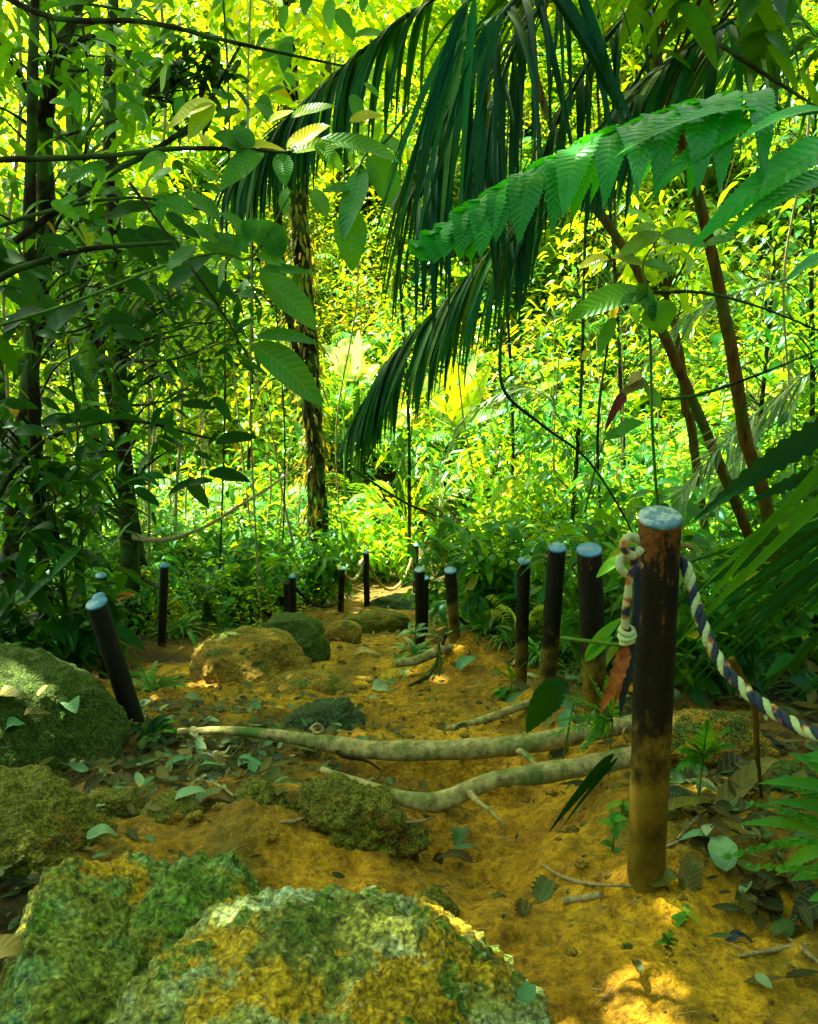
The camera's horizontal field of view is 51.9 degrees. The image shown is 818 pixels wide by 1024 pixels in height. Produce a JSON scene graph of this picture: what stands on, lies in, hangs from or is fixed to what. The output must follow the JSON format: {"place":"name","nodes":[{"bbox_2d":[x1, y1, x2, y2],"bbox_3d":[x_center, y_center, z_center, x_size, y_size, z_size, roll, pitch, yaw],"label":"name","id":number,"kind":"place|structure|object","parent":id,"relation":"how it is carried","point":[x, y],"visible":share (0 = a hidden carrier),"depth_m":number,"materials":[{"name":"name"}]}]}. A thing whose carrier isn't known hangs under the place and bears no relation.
{"place":"outdoors","nodes":[
{"label":"outdoors","id":0,"kind":"place"},
{"bbox_2d":[0,188,329,406],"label":"branch","id":1,"kind":"object","parent":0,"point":[285,366],"visible":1,"depth_m":2.12,"materials":[{"name":"green plant"}]},
{"bbox_2d":[0,0,383,153],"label":"branch","id":2,"kind":"object","parent":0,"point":[282,53],"visible":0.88,"depth_m":3.33,"materials":[{"name":"green plant"}]},
{"bbox_2d":[102,1,254,145],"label":"branch","id":3,"kind":"object","parent":2,"relation":"attached to","point":[214,72],"visible":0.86,"depth_m":3.79,"materials":[{"name":"green plant"}]},
{"bbox_2d":[0,98,399,190],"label":"branch","id":4,"kind":"object","parent":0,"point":[245,159],"visible":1,"depth_m":1.75,"materials":[{"name":"green plant"}]},
{"bbox_2d":[0,0,817,1023],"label":"ground","id":5,"kind":"structure","parent":0,"point":[298,854],"depth_m":2.21,"materials":[{"name":"soil"}]},
{"bbox_2d":[0,73,101,341],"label":"broadleaf tree","id":6,"kind":"object","parent":5,"relation":"on","point":[10,306],"visible":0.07,"depth_m":12.62,"materials":[{"name":"green plant"}]},
{"bbox_2d":[0,764,117,880],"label":"mossy boulder","id":7,"kind":"object","parent":5,"relation":"on","point":[46,813],"visible":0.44,"depth_m":2.03,"materials":[{"name":"green stone"}]},
{"bbox_2d":[0,644,130,770],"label":"mossy boulder","id":8,"kind":"object","parent":5,"relation":"on","point":[93,725],"visible":0.43,"depth_m":2.83,"materials":[{"name":"green stone"}]},
{"bbox_2d":[0,431,149,620],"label":"sapling","id":9,"kind":"object","parent":5,"relation":"on","point":[48,539],"visible":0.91,"depth_m":4.36,"materials":[{"name":"green plant"}]},
{"bbox_2d":[0,555,154,677],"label":"leafy shrub","id":10,"kind":"object","parent":5,"relation":"on","point":[70,637],"visible":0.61,"depth_m":4.67,"materials":[{"name":"green plant"}]},
{"bbox_2d":[0,850,171,1023],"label":"mossy rock","id":11,"kind":"object","parent":5,"relation":"on","point":[74,961],"visible":0.67,"depth_m":1.53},
{"bbox_2d":[0,756,176,934],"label":"leaf litter","id":12,"kind":"object","parent":5,"relation":"on","point":[17,887],"visible":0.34,"depth_m":1.87,"materials":[{"name":"green plant"}]},
{"bbox_2d":[0,0,203,623],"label":"understory tree","id":13,"kind":"object","parent":5,"relation":"on","point":[29,362],"visible":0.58,"depth_m":4.24,"materials":[{"name":"green plant"}]},
{"bbox_2d":[0,125,219,619],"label":"understory tree","id":14,"kind":"object","parent":5,"relation":"on","point":[82,273],"visible":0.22,"depth_m":6.52,"materials":[{"name":"green plant"}]},
{"bbox_2d":[4,0,225,366],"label":"broadleaf tree","id":15,"kind":"object","parent":5,"relation":"on","point":[96,49],"visible":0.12,"depth_m":16.60,"materials":[{"name":"green plant"}]},
{"bbox_2d":[86,596,144,725],"bbox_3d":[-1.108,0.684,3.265,0.218,0.740,0.080,0,16,0],"label":"post","id":16,"kind":"object","parent":5,"relation":"on","point":[111,649],"visible":0.73,"depth_m":3.20,"materials":[{"name":"black paint"}]},
{"bbox_2d":[86,787,145,817],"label":"rock","id":17,"kind":"object","parent":5,"relation":"on","point":[116,800],"visible":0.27,"depth_m":2.32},
{"bbox_2d":[0,200,234,374],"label":"understory shrub","id":18,"kind":"object","parent":5,"relation":"on","point":[143,242],"visible":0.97,"depth_m":3.10,"materials":[{"name":"green plant"}]},
{"bbox_2d":[0,0,251,622],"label":"understory tree","id":19,"kind":"object","parent":5,"relation":"on","point":[54,78],"visible":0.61,"depth_m":4.45,"materials":[{"name":"green plant"}]},
{"bbox_2d":[0,168,221,261],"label":"branch","id":20,"kind":"object","parent":19,"relation":"attached to","point":[64,206],"visible":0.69,"depth_m":3.76,"materials":[{"name":"green plant"}]},
{"bbox_2d":[12,46,241,244],"bbox_3d":[-1.277,-1.678,3.822,1.075,0.889,0.050,-4,17,-15],"label":"branch","id":21,"kind":"object","parent":19,"relation":"attached to","point":[41,221],"visible":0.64,"depth_m":3.83,"materials":[{"name":"green plant"}]},
{"bbox_2d":[0,380,257,508],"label":"understory shrub","id":22,"kind":"object","parent":5,"relation":"on","point":[193,486],"visible":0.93,"depth_m":4.16,"materials":[{"name":"green plant"}]},
{"bbox_2d":[0,0,274,556],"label":"understory tree","id":23,"kind":"object","parent":5,"relation":"on","point":[72,125],"visible":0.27,"depth_m":7.93,"materials":[{"name":"green plant"}]},
{"bbox_2d":[157,562,168,646],"bbox_3d":[-1.866,0.798,6.367,0.161,0.861,0.066,0,16,0],"label":"post","id":24,"kind":"object","parent":5,"relation":"on","point":[163,601],"visible":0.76,"depth_m":6.31,"materials":[{"name":"black paint"}]},
{"bbox_2d":[4,0,331,634],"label":"understory tree","id":25,"kind":"object","parent":5,"relation":"on","point":[129,553],"visible":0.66,"depth_m":5.87,"materials":[{"name":"green plant"}]},
{"bbox_2d":[139,790,205,825],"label":"rock","id":26,"kind":"object","parent":5,"relation":"on","point":[174,812],"visible":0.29,"depth_m":2.27,"materials":[{"name":"green stone"}]},
{"bbox_2d":[124,850,262,975],"bbox_3d":[-0.418,1.052,1.741,0.384,0.733,0.579,0,16,0],"label":"mossy rock","id":27,"kind":"object","parent":5,"relation":"on","point":[182,894],"visible":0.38,"depth_m":1.61,"materials":[{"name":"green stone"}]},
{"bbox_2d":[134,235,258,580],"bbox_3d":[-2.068,-0.769,8.332,1.320,3.823,1.942,-8,18,-25],"label":"sapling","id":28,"kind":"object","parent":5,"relation":"on","point":[234,283],"visible":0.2,"depth_m":7.99,"materials":[{"name":"green plant"}]},
{"bbox_2d":[157,531,295,620],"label":"leafy shrub","id":29,"kind":"object","parent":5,"relation":"on","point":[231,557],"visible":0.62,"depth_m":7.84,"materials":[{"name":"green plant"}]},
{"bbox_2d":[179,519,305,610],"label":"leafy shrub","id":30,"kind":"object","parent":5,"relation":"on","point":[268,557],"visible":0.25,"depth_m":8.64,"materials":[{"name":"green plant"}]},
{"bbox_2d":[20,681,468,882],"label":"leaf litter","id":31,"kind":"object","parent":5,"relation":"on","point":[150,757],"visible":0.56,"depth_m":2.95,"materials":[{"name":"green plant"}]},
{"bbox_2d":[177,73,322,546],"bbox_3d":[-2.011,-1.949,10.208,1.901,6.174,2.500,-6,17,-19],"label":"understory tree","id":32,"kind":"object","parent":5,"relation":"on","point":[291,497],"visible":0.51,"depth_m":10.57,"materials":[{"name":"green plant"}]},
{"bbox_2d":[189,625,313,685],"bbox_3d":[-1.024,1.074,5.498,0.835,0.585,0.838,0,16,0],"label":"boulder","id":33,"kind":"object","parent":5,"relation":"on","point":[241,654],"visible":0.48,"depth_m":5.31,"materials":[{"name":"stone"}]},
{"bbox_2d":[247,0,261,625],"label":"liana","id":34,"kind":"object","parent":5,"relation":"on","point":[250,376],"visible":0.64,"depth_m":7.19,"materials":[{"name":"brown plant"}]},
{"bbox_2d":[228,775,296,809],"bbox_3d":[-0.418,0.870,2.326,0.213,0.253,0.208,0,16,0],"label":"rock","id":35,"kind":"object","parent":5,"relation":"on","point":[260,788],"visible":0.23,"depth_m":2.30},
{"bbox_2d":[150,0,417,587],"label":"vine clad tree","id":36,"kind":"object","parent":5,"relation":"on","point":[308,79],"visible":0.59,"depth_m":8.71,"materials":[{"name":"green plant"}]},
{"bbox_2d":[260,612,330,662],"bbox_3d":[-0.838,1.023,6.064,0.551,0.573,0.505,0,16,0],"label":"boulder","id":37,"kind":"object","parent":5,"relation":"on","point":[308,636],"visible":0.4,"depth_m":5.93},
{"bbox_2d":[263,669,358,695],"bbox_3d":[-0.541,1.051,4.718,0.557,0.302,0.390,0,16,0],"label":"boulder","id":38,"kind":"object","parent":5,"relation":"on","point":[327,682],"visible":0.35,"depth_m":4.65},
{"bbox_2d":[277,504,368,606],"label":"leafy shrub","id":39,"kind":"object","parent":5,"relation":"on","point":[326,568],"visible":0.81,"depth_m":9.30,"materials":[{"name":"green plant"}]},
{"bbox_2d":[282,696,365,730],"bbox_3d":[-0.368,0.922,3.592,0.371,0.274,0.254,0,16,0],"label":"rock","id":40,"kind":"object","parent":5,"relation":"on","point":[343,711],"visible":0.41,"depth_m":3.52,"materials":[{"name":"stone"}]},
{"bbox_2d":[105,884,554,1023],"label":"mossy rock","id":41,"kind":"object","parent":5,"relation":"on","point":[338,954],"visible":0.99,"depth_m":1.32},
{"bbox_2d":[82,598,581,690],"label":"leaf litter","id":42,"kind":"object","parent":5,"relation":"on","point":[341,662],"visible":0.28,"depth_m":5.92,"materials":[{"name":"green plant"}]},
{"bbox_2d":[322,330,379,516],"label":"banana plant","id":43,"kind":"object","parent":5,"relation":"on","point":[356,353],"visible":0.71,"depth_m":14.89,"materials":[{"name":"yellow plant"}]},
{"bbox_2d":[145,595,579,654],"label":"undergrowth","id":44,"kind":"object","parent":5,"relation":"on","point":[187,621],"visible":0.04,"depth_m":6.81,"materials":[{"name":"green plant"}]},
{"bbox_2d":[296,772,431,864],"bbox_3d":[-0.145,0.891,2.309,0.418,0.290,0.281,10,19,32],"label":"rock","id":45,"kind":"object","parent":5,"relation":"on","point":[347,813],"visible":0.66,"depth_m":2.23,"materials":[{"name":"green stone"}]},
{"bbox_2d":[344,609,412,632],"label":"stone","id":46,"kind":"object","parent":5,"relation":"on","point":[376,620],"visible":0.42,"depth_m":7.66,"materials":[{"name":"green stone"}]},
{"bbox_2d":[328,487,455,581],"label":"leafy shrub","id":47,"kind":"object","parent":5,"relation":"on","point":[389,554],"visible":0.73,"depth_m":11.89,"materials":[{"name":"green plant"}]},
{"bbox_2d":[387,408,419,527],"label":"banana plant","id":48,"kind":"object","parent":5,"relation":"on","point":[400,422],"visible":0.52,"depth_m":14.75,"materials":[{"name":"green plant"}]},
{"bbox_2d":[177,714,631,760],"bbox_3d":[-0.036,0.801,3.001,1.693,0.175,0.197,1,16,5],"label":"root","id":49,"kind":"object","parent":5,"relation":"on","point":[464,749],"visible":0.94,"depth_m":2.93,"materials":[{"name":"brown wood"}]},
{"bbox_2d":[0,0,817,539],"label":"undergrowth","id":50,"kind":"object","parent":5,"relation":"on","point":[626,84],"visible":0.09,"depth_m":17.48,"materials":[{"name":"green plant"}]},
{"bbox_2d":[0,371,817,657],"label":"undergrowth","id":51,"kind":"object","parent":5,"relation":"on","point":[208,607],"visible":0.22,"depth_m":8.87,"materials":[{"name":"green plant"}]},
{"bbox_2d":[4,1,816,587],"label":"thicket stems","id":52,"kind":"object","parent":5,"relation":"on","point":[204,485],"visible":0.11,"depth_m":11.30,"materials":[{"name":"green plant"}]},
{"bbox_2d":[335,75,489,582],"bbox_3d":[0.070,-2.036,10.809,2.034,6.542,2.650,0,16,0],"label":"understory tree","id":53,"kind":"object","parent":5,"relation":"on","point":[402,318],"visible":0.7,"depth_m":11.07,"materials":[{"name":"green plant"}]},
{"bbox_2d":[13,405,816,651],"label":"undergrowth","id":54,"kind":"object","parent":5,"relation":"on","point":[155,566],"visible":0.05,"depth_m":7.07,"materials":[{"name":"green plant"}]},
{"bbox_2d":[40,1,817,535],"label":"undergrowth","id":55,"kind":"object","parent":5,"relation":"on","point":[568,375],"visible":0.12,"depth_m":16.32,"materials":[{"name":"green plant"}]},
{"bbox_2d":[72,659,800,988],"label":"leaf litter","id":56,"kind":"object","parent":5,"relation":"on","point":[762,979],"visible":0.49,"depth_m":2.02,"materials":[{"name":"plant"}]},
{"bbox_2d":[444,566,459,642],"bbox_3d":[0.296,0.713,5.614,0.130,0.713,0.080,0,16,0],"label":"post","id":57,"kind":"object","parent":5,"relation":"on","point":[452,597],"visible":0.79,"depth_m":5.55,"materials":[{"name":"paint"}]},
{"bbox_2d":[133,687,776,1016],"bbox_3d":[-0.094,0.977,3.033,3.882,1.003,3.285,0,16,0],"label":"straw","id":58,"kind":"object","parent":5,"relation":"on","point":[541,907],"visible":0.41,"depth_m":2.05,"materials":[{"name":"brown plant"}]},
{"bbox_2d":[95,612,817,1023],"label":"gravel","id":59,"kind":"structure","parent":5,"relation":"on","point":[275,834],"depth_m":2.35,"materials":[{"name":"brown gravel"}]},
{"bbox_2d":[422,352,503,509],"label":"banana plant","id":60,"kind":"object","parent":5,"relation":"on","point":[454,398],"visible":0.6,"depth_m":15.50,"materials":[{"name":"yellow plant"}]},
{"bbox_2d":[398,516,530,622],"bbox_3d":[0.531,0.610,7.545,1.377,1.042,1.142,13,21,38],"label":"leafy shrub","id":61,"kind":"object","parent":5,"relation":"on","point":[440,556],"visible":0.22,"depth_m":7.62,"materials":[{"name":"green plant"}]},
{"bbox_2d":[320,746,630,812],"bbox_3d":[0.224,0.798,2.565,1.014,0.157,0.207,0,16,0],"label":"root","id":62,"kind":"object","parent":5,"relation":"on","point":[542,773],"visible":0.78,"depth_m":2.49,"materials":[{"name":"brown wood"}]},
{"bbox_2d":[426,73,588,504],"bbox_3d":[1.236,-1.964,9.950,1.972,5.798,2.498,2,16,8],"label":"understory tree","id":63,"kind":"object","parent":5,"relation":"on","point":[515,447],"visible":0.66,"depth_m":9.98,"materials":[{"name":"green plant"}]},
{"bbox_2d":[408,496,612,638],"bbox_3d":[0.755,0.485,5.927,1.400,1.057,1.172,8,18,25],"label":"leafy shrub","id":64,"kind":"object","parent":5,"relation":"on","point":[491,572],"visible":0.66,"depth_m":5.84,"materials":[{"name":"green plant"}]},
{"bbox_2d":[208,0,817,480],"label":"palm tree","id":65,"kind":"object","parent":5,"relation":"on","point":[436,334],"visible":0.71,"depth_m":2.69,"materials":[{"name":"green plant"}]},
{"bbox_2d":[322,109,409,271],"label":"leaves","id":66,"kind":"object","parent":65,"relation":"attached to","point":[350,230],"visible":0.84,"depth_m":2.72,"materials":[{"name":"green plant"}]},
{"bbox_2d":[498,322,632,532],"bbox_3d":[0.487,-0.230,2.535,0.449,0.671,0.012,0,16,0],"label":"liana","id":67,"kind":"object","parent":65,"relation":"attached to","point":[516,405],"visible":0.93,"depth_m":2.52,"materials":[{"name":"brown plant"}]},
{"bbox_2d":[370,0,661,274],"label":"broadleaf tree","id":68,"kind":"object","parent":5,"relation":"on","point":[440,8],"visible":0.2,"depth_m":19.18,"materials":[{"name":"green plant"}]},
{"bbox_2d":[512,557,530,683],"bbox_3d":[0.614,0.715,4.678,0.107,0.964,0.072,0,16,0],"label":"post","id":69,"kind":"object","parent":5,"relation":"on","point":[522,618],"visible":0.84,"depth_m":4.61,"materials":[{"name":"paint"}]},
{"bbox_2d":[442,418,634,546],"bbox_3d":[1.408,-0.050,9.873,2.095,1.803,2.248,0,16,0],"label":"leafy shrub","id":70,"kind":"object","parent":5,"relation":"on","point":[509,486],"visible":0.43,"depth_m":9.54,"materials":[{"name":"green plant"}]},
{"bbox_2d":[536,542,565,681],"bbox_3d":[0.685,0.637,4.136,0.128,1.000,0.088,0,16,0],"label":"post","id":71,"kind":"object","parent":5,"relation":"on","point":[555,565],"visible":0.86,"depth_m":4.06,"materials":[{"name":"paint"}]},
{"bbox_2d":[480,207,671,539],"bbox_3d":[1.724,-1.419,8.063,2.072,5.069,2.363,0,16,0],"label":"understory tree","id":72,"kind":"object","parent":5,"relation":"on","point":[578,443],"visible":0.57,"depth_m":8.16,"materials":[{"name":"green plant"}]},
{"bbox_2d":[548,753,617,832],"bbox_3d":[0.465,0.769,2.265,0.176,0.293,0.020,5,17,18],"label":"palm leaflet","id":73,"kind":"object","parent":5,"relation":"on","point":[598,772],"visible":1,"depth_m":2.25,"materials":[{"name":"green plant"}]},
{"bbox_2d":[539,668,627,774],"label":"fern","id":74,"kind":"object","parent":5,"relation":"on","point":[599,720],"visible":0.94,"depth_m":2.61,"materials":[{"name":"green plant"}]},
{"bbox_2d":[572,542,605,716],"bbox_3d":[0.725,0.575,3.338,0.197,0.928,0.097,0,16,0],"label":"post","id":75,"kind":"object","parent":5,"relation":"on","point":[590,584],"visible":0.77,"depth_m":3.25,"materials":[{"name":"paint"}]},
{"bbox_2d":[422,0,769,593],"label":"slender tree","id":76,"kind":"object","parent":5,"relation":"on","point":[679,371],"visible":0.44,"depth_m":3.88,"materials":[{"name":"brown plant"}]},
{"bbox_2d":[562,544,636,758],"bbox_3d":[0.578,0.479,2.648,0.198,0.803,0.093,10,19,31],"label":"seedling","id":77,"kind":"object","parent":5,"relation":"on","point":[593,651],"visible":0.77,"depth_m":2.61,"materials":[{"name":"green plant"}]},
{"bbox_2d":[525,677,566,732],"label":"drooping leaf","id":78,"kind":"object","parent":77,"relation":"hanging from","point":[547,699],"visible":0.99,"depth_m":2.78,"materials":[{"name":"green plant"}]},
{"bbox_2d":[406,87,817,283],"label":"giant fern","id":79,"kind":"object","parent":5,"relation":"on","point":[715,125],"visible":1,"depth_m":1.44,"materials":[{"name":"green plant"}]},
{"bbox_2d":[535,73,704,507],"bbox_3d":[2.975,-2.574,11.701,2.618,6.409,2.592,0,16,0],"label":"understory tree","id":80,"kind":"object","parent":5,"relation":"on","point":[607,241],"visible":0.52,"depth_m":11.49,"materials":[{"name":"green plant"}]},
{"bbox_2d":[427,279,817,530],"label":"rattan palm","id":81,"kind":"object","parent":5,"relation":"on","point":[780,400],"visible":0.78,"depth_m":4.23,"materials":[{"name":"green plant"}]},
{"bbox_2d":[584,385,661,512],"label":"seedling","id":82,"kind":"object","parent":5,"relation":"on","point":[623,427],"visible":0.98,"depth_m":2.42,"materials":[{"name":"green plant"}]},
{"bbox_2d":[517,484,731,670],"bbox_3d":[1.211,0.460,4.632,0.962,1.109,1.110,13,20,38],"label":"leafy shrub","id":83,"kind":"object","parent":5,"relation":"on","point":[568,624],"visible":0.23,"depth_m":4.59,"materials":[{"name":"green plant"}]},
{"bbox_2d":[567,222,737,504],"bbox_3d":[0.637,0.049,2.119,0.576,1.465,0.231,-15,22,-42],"label":"seedling","id":84,"kind":"object","parent":5,"relation":"on","point":[657,316],"visible":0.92,"depth_m":1.86,"materials":[{"name":"green plant"}]},
{"bbox_2d":[524,466,786,631],"bbox_3d":[1.711,0.404,5.467,1.888,1.270,1.769,0,16,0],"label":"leafy shrub","id":85,"kind":"object","parent":5,"relation":"on","point":[706,532],"visible":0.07,"depth_m":5.33,"materials":[{"name":"green plant"}]},
{"bbox_2d":[622,505,693,893],"bbox_3d":[0.532,0.530,1.868,0.151,1.103,0.110,0,16,0],"label":"post","id":86,"kind":"object","parent":5,"relation":"on","point":[659,532],"visible":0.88,"depth_m":1.81,"materials":[{"name":"paint"}]},
{"bbox_2d":[600,532,644,718],"bbox_3d":[0.440,0.255,1.732,0.098,0.442,0.047,-13,21,-39],"label":"rope tail","id":87,"kind":"object","parent":86,"relation":"hanging from","point":[619,679],"visible":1,"depth_m":1.72},
{"bbox_2d":[680,555,817,741],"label":"braided rope","id":88,"kind":"object","parent":86,"relation":"attached to","point":[765,706],"visible":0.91,"depth_m":1.66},
{"bbox_2d":[501,625,817,982],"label":"leaf litter","id":89,"kind":"object","parent":5,"relation":"on","point":[804,896],"visible":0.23,"depth_m":3.38,"materials":[{"name":"plant"}]},
{"bbox_2d":[508,630,817,700],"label":"undergrowth","id":90,"kind":"object","parent":5,"relation":"on","point":[535,648],"visible":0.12,"depth_m":3.81,"materials":[{"name":"green plant"}]},
{"bbox_2d":[572,189,762,549],"bbox_3d":[1.724,-0.469,5.525,1.173,3.267,1.314,-8,18,-25],"label":"slender tree","id":91,"kind":"object","parent":5,"relation":"on","point":[685,257],"visible":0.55,"depth_m":5.27,"materials":[{"name":"green plant"}]},
{"bbox_2d":[549,485,817,708],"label":"leafy shrub","id":92,"kind":"object","parent":5,"relation":"on","point":[752,653],"visible":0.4,"depth_m":3.47,"materials":[{"name":"green plant"}]},
{"bbox_2d":[678,852,703,891],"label":"fallen leaf","id":93,"kind":"object","parent":5,"relation":"on","point":[691,870],"visible":0.84,"depth_m":1.96,"materials":[{"name":"plant"}]},
{"bbox_2d":[590,702,817,942],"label":"leaf litter","id":94,"kind":"object","parent":5,"relation":"on","point":[771,902],"visible":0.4,"depth_m":2.09,"materials":[{"name":"green plant"}]},
{"bbox_2d":[675,720,734,805],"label":"fern","id":95,"kind":"object","parent":5,"relation":"on","point":[706,743],"visible":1,"depth_m":2.25,"materials":[{"name":"green plant"}]},
{"bbox_2d":[593,0,817,677],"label":"slender tree","id":96,"kind":"object","parent":5,"relation":"on","point":[760,23],"visible":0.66,"depth_m":2.62,"materials":[{"name":"brown plant"}]},
{"bbox_2d":[708,835,737,874],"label":"fallen leaf","id":97,"kind":"object","parent":5,"relation":"on","point":[719,846],"visible":0.95,"depth_m":1.98,"materials":[{"name":"green plant"}]},
{"bbox_2d":[670,708,779,772],"bbox_3d":[0.999,0.794,2.827,0.433,0.252,0.266,0,16,0],"label":"stone","id":98,"kind":"object","parent":5,"relation":"on","point":[739,734],"visible":0.45,"depth_m":2.76,"materials":[{"name":"stone"}]},
{"bbox_2d":[652,75,817,488],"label":"understory tree","id":99,"kind":"object","parent":5,"relation":"on","point":[772,259],"visible":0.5,"depth_m":8.60,"materials":[{"name":"green plant"}]},
{"bbox_2d":[712,757,778,807],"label":"fallen leaf","id":100,"kind":"object","parent":5,"relation":"on","point":[745,779],"visible":0.57,"depth_m":2.29,"materials":[{"name":"plant"}]},
{"bbox_2d":[674,414,817,714],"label":"screw palm","id":101,"kind":"object","parent":5,"relation":"on","point":[796,538],"visible":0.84,"depth_m":2.17,"materials":[{"name":"green plant"}]},
{"bbox_2d":[690,379,817,634],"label":"leafy shrub","id":102,"kind":"object","parent":5,"relation":"on","point":[806,464],"visible":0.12,"depth_m":4.47,"materials":[{"name":"green plant"}]},
{"bbox_2d":[709,52,817,416],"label":"understory tree","id":103,"kind":"object","parent":5,"relation":"on","point":[771,335],"visible":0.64,"depth_m":6.62,"materials":[{"name":"green plant"}]},
{"bbox_2d":[720,751,817,901],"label":"fern","id":104,"kind":"object","parent":5,"relation":"on","point":[807,786],"visible":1,"depth_m":1.43,"materials":[{"name":"green plant"}]},
{"bbox_2d":[782,6,810,474],"bbox_3d":[2.625,-1.324,5.862,0.535,4.624,0.020,0,16,0],"label":"liana","id":105,"kind":"object","parent":5,"relation":"on","point":[786,253],"visible":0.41,"depth_m":5.77,"materials":[{"name":"brown plant"}]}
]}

